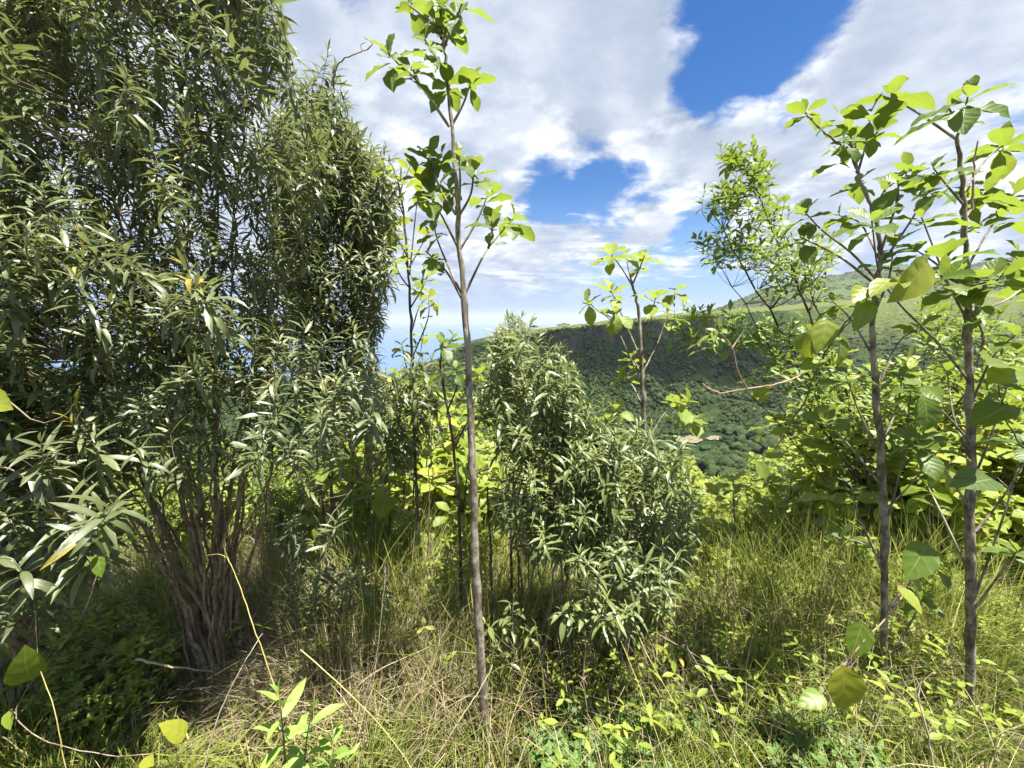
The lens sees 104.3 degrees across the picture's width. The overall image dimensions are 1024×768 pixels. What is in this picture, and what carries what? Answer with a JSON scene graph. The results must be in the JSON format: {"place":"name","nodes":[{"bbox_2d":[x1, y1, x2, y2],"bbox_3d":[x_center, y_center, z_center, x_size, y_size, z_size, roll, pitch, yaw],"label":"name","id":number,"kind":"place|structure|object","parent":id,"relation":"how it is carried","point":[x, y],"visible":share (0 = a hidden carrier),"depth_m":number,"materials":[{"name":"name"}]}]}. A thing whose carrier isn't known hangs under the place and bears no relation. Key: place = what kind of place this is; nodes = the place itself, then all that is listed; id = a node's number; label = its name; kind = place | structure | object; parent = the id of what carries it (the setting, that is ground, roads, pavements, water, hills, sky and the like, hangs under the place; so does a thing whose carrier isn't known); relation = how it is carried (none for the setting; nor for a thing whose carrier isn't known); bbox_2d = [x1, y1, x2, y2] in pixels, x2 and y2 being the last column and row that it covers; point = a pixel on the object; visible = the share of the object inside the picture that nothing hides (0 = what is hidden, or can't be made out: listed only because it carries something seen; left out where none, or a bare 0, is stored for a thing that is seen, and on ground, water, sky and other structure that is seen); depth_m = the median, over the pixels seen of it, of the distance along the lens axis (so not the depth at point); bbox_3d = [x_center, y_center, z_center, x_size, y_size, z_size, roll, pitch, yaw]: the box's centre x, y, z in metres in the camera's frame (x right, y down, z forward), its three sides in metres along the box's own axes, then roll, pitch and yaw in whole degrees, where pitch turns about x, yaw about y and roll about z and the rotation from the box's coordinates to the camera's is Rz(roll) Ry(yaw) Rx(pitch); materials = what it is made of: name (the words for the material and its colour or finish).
{"place":"outdoors","nodes":[
{"label":"outdoors","id":0,"kind":"place"},
{"bbox_2d":[74,638,369,767],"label":"broad grass","id":1,"kind":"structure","parent":0,"point":[229,762],"depth_m":1.80,"materials":[{"name":"green plant"}]},
{"bbox_2d":[25,322,586,382],"bbox_3d":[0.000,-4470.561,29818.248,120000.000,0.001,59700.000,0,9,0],"label":"sea","id":2,"kind":"structure","parent":0,"point":[398,331],"depth_m":7040.27,"materials":[{"name":"liquid"}]},
{"bbox_2d":[0,519,1023,767],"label":"dry grass","id":3,"kind":"structure","parent":0,"point":[254,671],"depth_m":2.07,"materials":[{"name":"beige plant"}]},
{"bbox_2d":[135,658,213,671],"bbox_3d":[-1.702,1.435,2.016,0.294,0.224,0.035,-5,10,-30],"label":"dry stick","id":4,"kind":"object","parent":3,"relation":"on","point":[152,662],"visible":0.97,"depth_m":1.98,"materials":[{"name":"brown wood"}]},
{"bbox_2d":[0,292,1023,487],"bbox_3d":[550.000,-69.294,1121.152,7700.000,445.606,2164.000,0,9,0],"label":"hillside","id":5,"kind":"structure","parent":0,"point":[889,315],"depth_m":614.58,"materials":[{"name":"green plant"}]},
{"bbox_2d":[330,257,1023,483],"bbox_3d":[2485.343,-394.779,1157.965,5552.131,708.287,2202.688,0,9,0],"label":"forest canopy","id":6,"kind":"object","parent":5,"relation":"on","point":[752,416],"visible":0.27,"depth_m":492.51,"materials":[{"name":"green plant"}]},
{"bbox_2d":[0,532,1023,767],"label":"ground","id":7,"kind":"structure","parent":0,"point":[1005,752],"depth_m":1.99,"materials":[{"name":"green plant"}]},
{"bbox_2d":[0,454,74,593],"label":"leafy bush","id":8,"kind":"object","parent":7,"relation":"on","point":[17,572],"visible":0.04,"depth_m":3.28,"materials":[{"name":"green plant"}]},
{"bbox_2d":[0,577,125,707],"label":"leafy herb","id":9,"kind":"object","parent":7,"relation":"on","point":[94,604],"visible":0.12,"depth_m":2.42,"materials":[{"name":"green plant"}]},
{"bbox_2d":[0,633,135,734],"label":"leafy herb","id":10,"kind":"object","parent":7,"relation":"on","point":[57,691],"visible":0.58,"depth_m":1.96,"materials":[{"name":"green plant"}]},
{"bbox_2d":[26,611,129,708],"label":"leafy herb","id":11,"kind":"object","parent":7,"relation":"on","point":[118,626],"depth_m":2.30,"materials":[{"name":"green plant"}]},
{"bbox_2d":[0,344,157,726],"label":"narrow leaved shrub","id":12,"kind":"object","parent":7,"relation":"on","point":[88,529],"visible":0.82,"depth_m":1.48,"materials":[{"name":"green plant"}]},
{"bbox_2d":[0,386,187,767],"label":"climbing vine","id":13,"kind":"object","parent":12,"relation":"attached to","point":[28,663],"visible":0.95,"depth_m":1.41,"materials":[{"name":"green plant"}]},
{"bbox_2d":[18,587,147,696],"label":"leafy herb","id":14,"kind":"object","parent":7,"relation":"on","point":[105,637],"visible":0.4,"depth_m":2.19,"materials":[{"name":"green plant"}]},
{"bbox_2d":[43,565,176,655],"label":"leafy herb","id":15,"kind":"object","parent":7,"relation":"on","point":[124,612],"visible":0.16,"depth_m":2.72,"materials":[{"name":"green plant"}]},
{"bbox_2d":[45,630,176,740],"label":"leafy herb","id":16,"kind":"object","parent":7,"relation":"on","point":[131,694],"visible":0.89,"depth_m":1.99,"materials":[{"name":"green plant"}]},
{"bbox_2d":[40,603,186,713],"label":"leafy herb","id":17,"kind":"object","parent":7,"relation":"on","point":[122,647],"visible":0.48,"depth_m":2.16,"materials":[{"name":"green plant"}]},
{"bbox_2d":[62,609,172,675],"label":"leafy herb","id":18,"kind":"object","parent":7,"relation":"on","point":[117,623],"visible":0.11,"depth_m":2.33,"materials":[{"name":"green plant"}]},
{"bbox_2d":[75,558,168,622],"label":"leafy herb","id":19,"kind":"object","parent":7,"relation":"on","point":[113,591],"visible":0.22,"depth_m":2.96,"materials":[{"name":"green plant"}]},
{"bbox_2d":[120,457,231,565],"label":"leafy bush","id":20,"kind":"object","parent":7,"relation":"on","point":[175,499],"visible":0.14,"depth_m":3.77,"materials":[{"name":"green plant"}]},
{"bbox_2d":[0,0,397,697],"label":"narrow leaved shrub","id":21,"kind":"object","parent":7,"relation":"on","point":[40,40],"visible":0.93,"depth_m":1.66,"materials":[{"name":"green plant"}]},
{"bbox_2d":[132,450,274,575],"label":"leafy bush","id":22,"kind":"object","parent":7,"relation":"on","point":[172,517],"visible":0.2,"depth_m":3.93,"materials":[{"name":"green plant"}]},
{"bbox_2d":[145,440,276,537],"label":"leafy bush","id":23,"kind":"object","parent":7,"relation":"on","point":[236,479],"visible":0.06,"depth_m":4.56,"materials":[{"name":"green plant"}]},
{"bbox_2d":[206,540,289,736],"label":"grass stalk","id":24,"kind":"object","parent":7,"relation":"on","point":[255,632],"depth_m":1.38,"materials":[{"name":"yellow plant"}]},
{"bbox_2d":[183,432,329,544],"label":"leafy bush","id":25,"kind":"object","parent":7,"relation":"on","point":[279,469],"visible":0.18,"depth_m":4.50,"materials":[{"name":"green plant"}]},
{"bbox_2d":[252,678,360,767],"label":"seedling","id":26,"kind":"object","parent":7,"relation":"on","point":[296,757],"visible":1,"depth_m":1.41,"materials":[{"name":"green plant"}]},
{"bbox_2d":[246,439,374,563],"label":"leafy bush","id":27,"kind":"object","parent":7,"relation":"on","point":[291,508],"visible":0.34,"depth_m":3.92,"materials":[{"name":"green plant"}]},
{"bbox_2d":[258,72,409,576],"bbox_3d":[-1.249,-0.121,3.002,1.024,4.148,1.788,-4,10,-22],"label":"narrow leaved shrub","id":28,"kind":"object","parent":7,"relation":"on","point":[351,164],"visible":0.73,"depth_m":2.57,"materials":[{"name":"green plant"}]},
{"bbox_2d":[277,547,394,659],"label":"narrow leaved shrub","id":29,"kind":"object","parent":7,"relation":"on","point":[316,583],"visible":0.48,"depth_m":2.27,"materials":[{"name":"green plant"}]},
{"bbox_2d":[358,563,388,767],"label":"grass stalk","id":30,"kind":"object","parent":7,"relation":"on","point":[375,665],"depth_m":1.59,"materials":[{"name":"beige plant"}]},
{"bbox_2d":[329,482,424,581],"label":"round leaved bush","id":31,"kind":"object","parent":7,"relation":"on","point":[372,531],"visible":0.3,"depth_m":2.89,"materials":[{"name":"green plant"}]},
{"bbox_2d":[337,326,449,612],"bbox_3d":[-0.766,0.784,2.638,0.727,2.315,0.760,0,9,0],"label":"narrow leaved shrub","id":32,"kind":"object","parent":7,"relation":"on","point":[397,448],"visible":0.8,"depth_m":2.44,"materials":[{"name":"green plant"}]},
{"bbox_2d":[18,485,770,578],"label":"slope grass","id":33,"kind":"structure","parent":7,"relation":"on","point":[140,528],"depth_m":4.44,"materials":[{"name":"green plant"}]},
{"bbox_2d":[282,411,507,559],"bbox_3d":[-1.051,1.239,3.784,1.965,2.329,2.098,-1,13,-26],"label":"leafy bush","id":34,"kind":"object","parent":7,"relation":"on","point":[442,482],"visible":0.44,"depth_m":3.40,"materials":[{"name":"green plant"}]},
{"bbox_2d":[344,373,446,510],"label":"leafy bush","id":35,"kind":"object","parent":7,"relation":"on","point":[362,453],"visible":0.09,"depth_m":4.45,"materials":[{"name":"green plant"}]},
{"bbox_2d":[371,157,443,571],"bbox_3d":[-0.682,0.248,2.783,0.445,3.522,0.627,-2,9,-12],"label":"broad leaved sapling","id":36,"kind":"object","parent":7,"relation":"on","point":[406,256],"visible":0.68,"depth_m":2.65,"materials":[{"name":"green plant"}]},
{"bbox_2d":[352,364,497,543],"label":"leafy bush","id":37,"kind":"object","parent":7,"relation":"on","point":[462,446],"visible":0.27,"depth_m":4.02,"materials":[{"name":"green plant"}]},
{"bbox_2d":[386,527,465,631],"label":"leafy bush","id":38,"kind":"object","parent":7,"relation":"on","point":[438,569],"visible":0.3,"depth_m":2.80,"materials":[{"name":"green plant"}]},
{"bbox_2d":[365,0,534,761],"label":"broad leaved sapling","id":39,"kind":"object","parent":7,"relation":"on","point":[447,23],"visible":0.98,"depth_m":1.48,"materials":[{"name":"green plant"}]},
{"bbox_2d":[428,329,488,648],"bbox_3d":[-0.290,0.832,2.332,0.367,2.277,0.554,0,9,0],"label":"broad leaved sapling","id":40,"kind":"object","parent":7,"relation":"on","point":[446,353],"visible":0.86,"depth_m":2.24,"materials":[{"name":"green plant"}]},
{"bbox_2d":[432,500,499,559],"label":"leafy bush","id":41,"kind":"object","parent":7,"relation":"on","point":[480,528],"visible":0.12,"depth_m":3.79,"materials":[{"name":"green plant"}]},
{"bbox_2d":[439,550,496,620],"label":"leafy bush","id":42,"kind":"object","parent":7,"relation":"on","point":[482,572],"visible":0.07,"depth_m":3.03,"materials":[{"name":"green plant"}]},
{"bbox_2d":[420,429,531,557],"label":"leafy bush","id":43,"kind":"object","parent":7,"relation":"on","point":[481,489],"visible":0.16,"depth_m":4.13,"materials":[{"name":"green plant"}]},
{"bbox_2d":[466,420,513,490],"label":"leafy bush","id":44,"kind":"object","parent":7,"relation":"on","point":[482,435],"visible":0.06,"depth_m":6.32,"materials":[{"name":"green plant"}]},
{"bbox_2d":[487,487,494,668],"bbox_3d":[-0.120,1.201,2.318,0.045,1.276,0.033,0,9,0],"label":"dead sapling","id":45,"kind":"object","parent":7,"relation":"on","point":[490,566],"visible":0.72,"depth_m":2.29,"materials":[{"name":"brown wood"}]},
{"bbox_2d":[477,309,539,617],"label":"narrow leaved shrub","id":46,"kind":"object","parent":7,"relation":"on","point":[497,333],"visible":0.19,"depth_m":2.70,"materials":[{"name":"green plant"}]},
{"bbox_2d":[474,424,546,496],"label":"leafy bush","id":47,"kind":"object","parent":7,"relation":"on","point":[491,456],"visible":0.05,"depth_m":4.67,"materials":[{"name":"green plant"}]},
{"bbox_2d":[12,576,1012,767],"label":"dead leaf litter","id":48,"kind":"object","parent":7,"relation":"on","point":[490,763],"visible":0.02,"depth_m":1.92,"materials":[{"name":"brown plant"}]},
{"bbox_2d":[5,540,1023,767],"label":"ground herbs","id":49,"kind":"object","parent":7,"relation":"on","point":[648,710],"visible":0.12,"depth_m":2.05,"materials":[{"name":"green plant"}]},
{"bbox_2d":[483,590,597,718],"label":"narrow leaved shrub","id":50,"kind":"object","parent":7,"relation":"on","point":[573,617],"visible":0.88,"depth_m":1.91,"materials":[{"name":"green plant"}]},
{"bbox_2d":[473,313,634,711],"bbox_3d":[0.222,0.777,2.322,1.042,2.345,1.130,0,9,0],"label":"narrow leaved shrub","id":51,"kind":"object","parent":7,"relation":"on","point":[559,523],"visible":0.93,"depth_m":2.04,"materials":[{"name":"green plant"}]},
{"bbox_2d":[564,533,694,694],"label":"narrow leaved shrub","id":52,"kind":"object","parent":7,"relation":"on","point":[619,624],"visible":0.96,"depth_m":1.81,"materials":[{"name":"green plant"}]},
{"bbox_2d":[563,415,714,674],"bbox_3d":[0.753,0.980,2.504,0.848,1.840,1.566,4,10,23],"label":"narrow leaved shrub","id":53,"kind":"object","parent":7,"relation":"on","point":[653,523],"visible":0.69,"depth_m":2.13,"materials":[{"name":"green plant"}]},
{"bbox_2d":[574,243,707,630],"bbox_3d":[0.782,0.570,2.631,0.914,2.850,0.740,0,9,0],"label":"broad leaved sapling","id":54,"kind":"object","parent":7,"relation":"on","point":[686,417],"visible":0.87,"depth_m":2.44,"materials":[{"name":"green plant"}]},
{"bbox_2d":[620,490,744,553],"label":"leafy bush","id":55,"kind":"object","parent":7,"relation":"on","point":[725,520],"visible":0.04,"depth_m":3.87,"materials":[{"name":"green plant"}]},
{"bbox_2d":[662,459,713,537],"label":"leafy bush","id":56,"kind":"object","parent":7,"relation":"on","point":[701,502],"visible":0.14,"depth_m":3.99,"materials":[{"name":"green plant"}]},
{"bbox_2d":[642,536,762,607],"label":"leafy herb","id":57,"kind":"object","parent":7,"relation":"on","point":[696,582],"visible":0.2,"depth_m":2.90,"materials":[{"name":"green plant"}]},
{"bbox_2d":[679,522,746,578],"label":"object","id":58,"kind":"object","parent":7,"relation":"on","point":[708,549],"visible":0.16,"depth_m":3.22,"materials":[{"name":"green plant"}]},
{"bbox_2d":[663,536,762,605],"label":"leafy herb","id":59,"kind":"object","parent":7,"relation":"on","point":[698,567],"visible":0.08,"depth_m":3.06,"materials":[{"name":"green plant"}]},
{"bbox_2d":[693,473,761,539],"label":"leafy bush","id":60,"kind":"object","parent":7,"relation":"on","point":[714,506],"visible":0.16,"depth_m":3.94,"materials":[{"name":"green plant"}]},
{"bbox_2d":[699,472,766,541],"bbox_3d":[1.808,1.359,3.443,0.779,1.299,0.398,-7,11,-35],"label":"broad leaved sapling","id":61,"kind":"object","parent":7,"relation":"on","point":[724,503],"visible":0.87,"depth_m":3.35,"materials":[{"name":"green plant"}]},
{"bbox_2d":[710,541,785,621],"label":"leafy herb","id":62,"kind":"object","parent":7,"relation":"on","point":[738,580],"visible":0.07,"depth_m":2.90,"materials":[{"name":"green plant"}]},
{"bbox_2d":[695,508,800,567],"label":"leafy bush","id":63,"kind":"object","parent":7,"relation":"on","point":[706,514],"visible":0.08,"depth_m":3.71,"materials":[{"name":"green plant"}]},
{"bbox_2d":[511,675,989,767],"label":"ground cover","id":64,"kind":"object","parent":7,"relation":"on","point":[548,740],"visible":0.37,"depth_m":1.84,"materials":[{"name":"green plant"}]},
{"bbox_2d":[696,549,821,609],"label":"leafy herb","id":65,"kind":"object","parent":7,"relation":"on","point":[729,552],"visible":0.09,"depth_m":2.88,"materials":[{"name":"green plant"}]},
{"bbox_2d":[727,473,802,527],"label":"leafy bush","id":66,"kind":"object","parent":7,"relation":"on","point":[765,493],"visible":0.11,"depth_m":4.41,"materials":[{"name":"green plant"}]},
{"bbox_2d":[737,486,811,540],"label":"leafy herb","id":67,"kind":"object","parent":7,"relation":"on","point":[762,512],"visible":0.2,"depth_m":3.81,"materials":[{"name":"green plant"}]},
{"bbox_2d":[747,437,803,491],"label":"leafy bush","id":68,"kind":"object","parent":7,"relation":"on","point":[753,454],"visible":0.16,"depth_m":7.49,"materials":[{"name":"green plant"}]},
{"bbox_2d":[753,461,822,539],"bbox_3d":[2.634,1.505,3.912,1.015,1.657,0.513,-6,11,-32],"label":"broad leaved sapling","id":69,"kind":"object","parent":7,"relation":"on","point":[762,470],"visible":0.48,"depth_m":3.59,"materials":[{"name":"green plant"}]},
{"bbox_2d":[776,535,849,586],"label":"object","id":70,"kind":"object","parent":7,"relation":"on","point":[815,548],"visible":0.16,"depth_m":3.02,"materials":[{"name":"green plant"}]},
{"bbox_2d":[658,134,1023,557],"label":"leaved shrub","id":71,"kind":"object","parent":7,"relation":"on","point":[735,157],"visible":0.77,"depth_m":2.76,"materials":[{"name":"green plant"}]},
{"bbox_2d":[793,526,893,598],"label":"leafy herb","id":72,"kind":"object","parent":7,"relation":"on","point":[797,542],"visible":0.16,"depth_m":3.03,"materials":[{"name":"green plant"}]},
{"bbox_2d":[776,93,970,694],"bbox_3d":[1.594,0.322,1.904,1.168,3.209,0.582,-3,10,-18],"label":"broad leaved sapling","id":73,"kind":"object","parent":7,"relation":"on","point":[865,138],"visible":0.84,"depth_m":1.79,"materials":[{"name":"green plant"}]},
{"bbox_2d":[703,330,825,393],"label":"bare twig","id":74,"kind":"object","parent":73,"relation":"hanging from","point":[746,388],"visible":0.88,"depth_m":1.52,"materials":[{"name":"brown wood"}]},
{"bbox_2d":[774,256,935,448],"bbox_3d":[1.066,-0.060,1.269,0.342,0.646,0.139,7,12,38],"label":"climbing vine","id":75,"kind":"object","parent":73,"relation":"attached to","point":[916,279],"visible":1,"depth_m":1.22,"materials":[{"name":"green plant"}]},
{"bbox_2d":[797,498,940,709],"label":"climbing vine","id":76,"kind":"object","parent":73,"relation":"attached to","point":[846,687],"visible":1,"depth_m":1.42,"materials":[{"name":"green plant"}]},
{"bbox_2d":[766,438,987,515],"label":"leafy bush","id":77,"kind":"object","parent":7,"relation":"on","point":[786,456],"visible":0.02,"depth_m":4.49,"materials":[{"name":"green plant"}]},
{"bbox_2d":[739,362,1023,590],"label":"leafy bush","id":78,"kind":"object","parent":7,"relation":"on","point":[761,395],"visible":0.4,"depth_m":3.01,"materials":[{"name":"green plant"}]},
{"bbox_2d":[769,401,995,534],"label":"leafy bush","id":79,"kind":"object","parent":7,"relation":"on","point":[795,471],"visible":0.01,"depth_m":4.38,"materials":[{"name":"green plant"}]},
{"bbox_2d":[748,403,1018,586],"bbox_3d":[3.352,1.187,3.648,1.835,2.020,1.671,-4,10,-26],"label":"leafy bush","id":80,"kind":"object","parent":7,"relation":"on","point":[808,484],"visible":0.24,"depth_m":3.12,"materials":[{"name":"green plant"}]},
{"bbox_2d":[797,363,981,538],"bbox_3d":[3.572,1.045,3.854,1.579,2.400,1.232,-5,11,-30],"label":"leafy bush","id":81,"kind":"object","parent":7,"relation":"on","point":[823,468],"visible":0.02,"depth_m":3.65,"materials":[{"name":"green plant"}]},
{"bbox_2d":[844,519,941,619],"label":"leafy herb","id":82,"kind":"object","parent":7,"relation":"on","point":[898,563],"visible":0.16,"depth_m":2.64,"materials":[{"name":"green plant"}]},
{"bbox_2d":[798,490,988,569],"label":"leafy bush","id":83,"kind":"object","parent":7,"relation":"on","point":[942,546],"visible":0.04,"depth_m":3.01,"materials":[{"name":"green plant"}]},
{"bbox_2d":[790,417,1023,535],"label":"leafy bush","id":84,"kind":"object","parent":7,"relation":"on","point":[1008,474],"visible":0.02,"depth_m":3.48,"materials":[{"name":"green plant"}]},
{"bbox_2d":[798,430,1023,569],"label":"leafy bush","id":85,"kind":"object","parent":7,"relation":"on","point":[864,483],"visible":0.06,"depth_m":3.44,"materials":[{"name":"green plant"}]},
{"bbox_2d":[899,669,934,767],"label":"dry stick","id":86,"kind":"object","parent":7,"relation":"on","point":[928,735],"visible":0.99,"depth_m":1.56,"materials":[{"name":"brown wood"}]},
{"bbox_2d":[827,348,1023,492],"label":"leafy bush","id":87,"kind":"object","parent":7,"relation":"on","point":[911,364],"visible":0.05,"depth_m":3.52,"materials":[{"name":"green plant"}]},
{"bbox_2d":[832,74,1023,721],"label":"broad leaved sapling","id":88,"kind":"object","parent":7,"relation":"on","point":[928,410],"visible":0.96,"depth_m":1.65,"materials":[{"name":"green plant"}]},
{"bbox_2d":[970,141,978,209],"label":"bare shoot","id":89,"kind":"object","parent":88,"relation":"attached to","point":[973,189],"visible":0.98,"depth_m":1.64,"materials":[{"name":"brown wood"}]},
{"bbox_2d":[949,350,1023,490],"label":"climbing vine","id":90,"kind":"object","parent":88,"relation":"attached to","point":[987,411],"visible":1,"depth_m":1.31,"materials":[{"name":"green plant"}]},
{"bbox_2d":[898,393,1004,480],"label":"leafy bush","id":91,"kind":"object","parent":7,"relation":"on","point":[962,415],"depth_m":3.37,"materials":[{"name":"green plant"}]},
{"bbox_2d":[897,444,1023,597],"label":"leafy bush","id":92,"kind":"object","parent":7,"relation":"on","point":[1015,521],"visible":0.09,"depth_m":3.03,"materials":[{"name":"green plant"}]},
{"bbox_2d":[917,567,1023,653],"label":"leafy herb","id":93,"kind":"object","parent":7,"relation":"on","point":[994,619],"visible":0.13,"depth_m":2.48,"materials":[{"name":"green plant"}]},
{"bbox_2d":[919,328,1023,431],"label":"leafy bush","id":94,"kind":"object","parent":7,"relation":"on","point":[932,371],"visible":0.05,"depth_m":4.71,"materials":[{"name":"green plant"}]},
{"bbox_2d":[950,445,1023,566],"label":"leafy bush","id":95,"kind":"object","parent":7,"relation":"on","point":[991,453],"visible":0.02,"depth_m":3.29,"materials":[{"name":"green plant"}]},
{"bbox_2d":[951,374,1023,545],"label":"leafy bush","id":96,"kind":"object","parent":7,"relation":"on","point":[1013,448],"visible":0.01,"depth_m":3.40,"materials":[{"name":"green plant"}]},
{"bbox_2d":[992,457,1023,494],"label":"leafy bush","id":97,"kind":"object","parent":7,"relation":"on","point":[1010,467],"visible":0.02,"depth_m":3.40,"materials":[{"name":"green plant"}]},
{"bbox_2d":[1,0,1023,321],"label":"sky","id":98,"kind":"structure","parent":0,"point":[602,122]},
{"bbox_2d":[3,474,1023,767],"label":"tall green grass","id":99,"kind":"structure","parent":0,"point":[375,566],"depth_m":2.41,"materials":[{"name":"green plant"}]},
{"bbox_2d":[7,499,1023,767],"bbox_3d":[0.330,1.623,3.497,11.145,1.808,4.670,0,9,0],"label":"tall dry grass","id":100,"kind":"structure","parent":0,"point":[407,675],"depth_m":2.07,"materials":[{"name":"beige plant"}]},
{"bbox_2d":[718,257,1016,309],"bbox_3d":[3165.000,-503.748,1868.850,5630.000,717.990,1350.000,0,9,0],"label":"hill","id":101,"kind":"structure","parent":0,"point":[843,290],"depth_m":1681.31,"materials":[{"name":"green plant"}]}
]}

